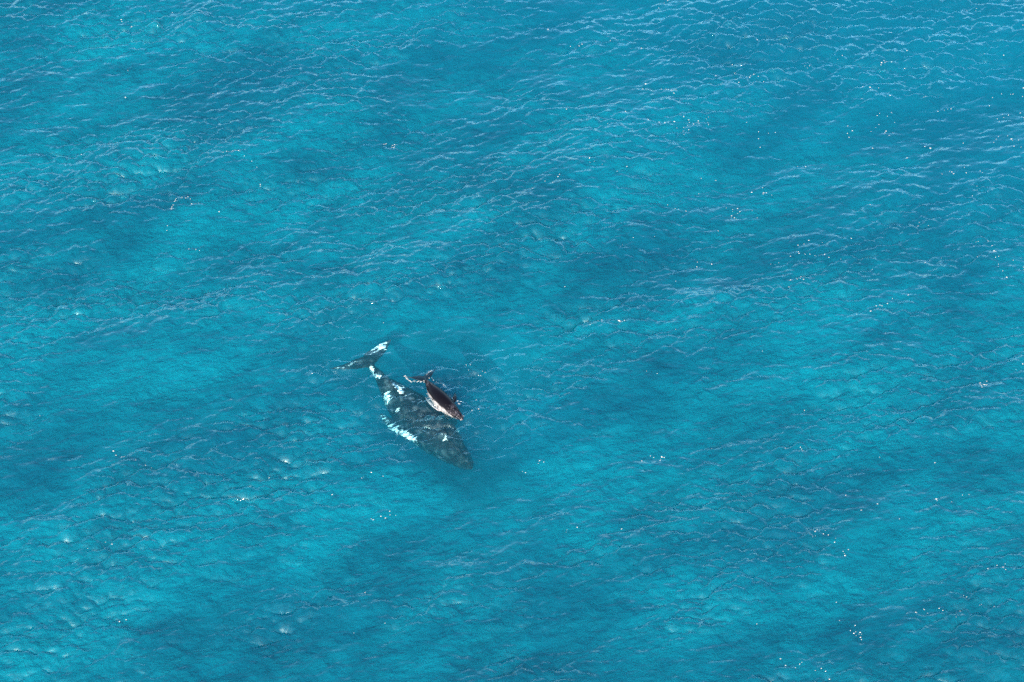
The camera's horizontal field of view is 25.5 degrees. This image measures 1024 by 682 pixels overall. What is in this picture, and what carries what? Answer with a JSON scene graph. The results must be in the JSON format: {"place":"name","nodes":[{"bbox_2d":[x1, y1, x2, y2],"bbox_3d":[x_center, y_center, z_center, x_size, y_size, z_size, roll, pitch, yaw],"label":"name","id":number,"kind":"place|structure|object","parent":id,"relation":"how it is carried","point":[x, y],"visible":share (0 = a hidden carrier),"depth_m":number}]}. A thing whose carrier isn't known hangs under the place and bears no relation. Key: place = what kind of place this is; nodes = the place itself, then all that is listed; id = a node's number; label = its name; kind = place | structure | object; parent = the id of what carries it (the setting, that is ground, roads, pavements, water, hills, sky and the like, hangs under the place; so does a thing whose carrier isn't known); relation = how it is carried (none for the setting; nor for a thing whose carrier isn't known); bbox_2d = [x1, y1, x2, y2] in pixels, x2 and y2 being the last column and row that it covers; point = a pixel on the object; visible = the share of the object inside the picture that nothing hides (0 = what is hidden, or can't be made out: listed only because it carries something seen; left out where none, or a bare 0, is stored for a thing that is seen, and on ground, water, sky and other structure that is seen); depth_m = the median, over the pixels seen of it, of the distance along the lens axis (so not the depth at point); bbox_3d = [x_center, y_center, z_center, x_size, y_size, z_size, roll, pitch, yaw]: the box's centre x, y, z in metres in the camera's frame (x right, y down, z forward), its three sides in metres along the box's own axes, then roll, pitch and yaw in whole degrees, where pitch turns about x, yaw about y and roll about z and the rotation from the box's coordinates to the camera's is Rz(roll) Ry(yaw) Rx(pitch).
{"place":"outdoors","nodes":[
{"label":"outdoors","id":0,"kind":"place"},
{"bbox_2d":[0,0,1022,680],"bbox_3d":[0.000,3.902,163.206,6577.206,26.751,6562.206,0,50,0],"label":"water","id":1,"kind":"structure","parent":0,"point":[466,258],"depth_m":154.79},
{"bbox_2d":[330,340,473,469],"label":"humpback whale","id":2,"kind":"object","parent":1,"relation":"on","point":[414,409],"visible":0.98,"depth_m":146.75},
{"bbox_2d":[409,368,463,420],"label":"whale calf","id":3,"kind":"object","parent":1,"relation":"on","point":[442,401],"visible":1,"depth_m":146.44},
{"bbox_2d":[81,0,1023,679],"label":"foam flecks","id":4,"kind":"object","parent":1,"relation":"on","point":[619,320],"visible":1,"depth_m":155.04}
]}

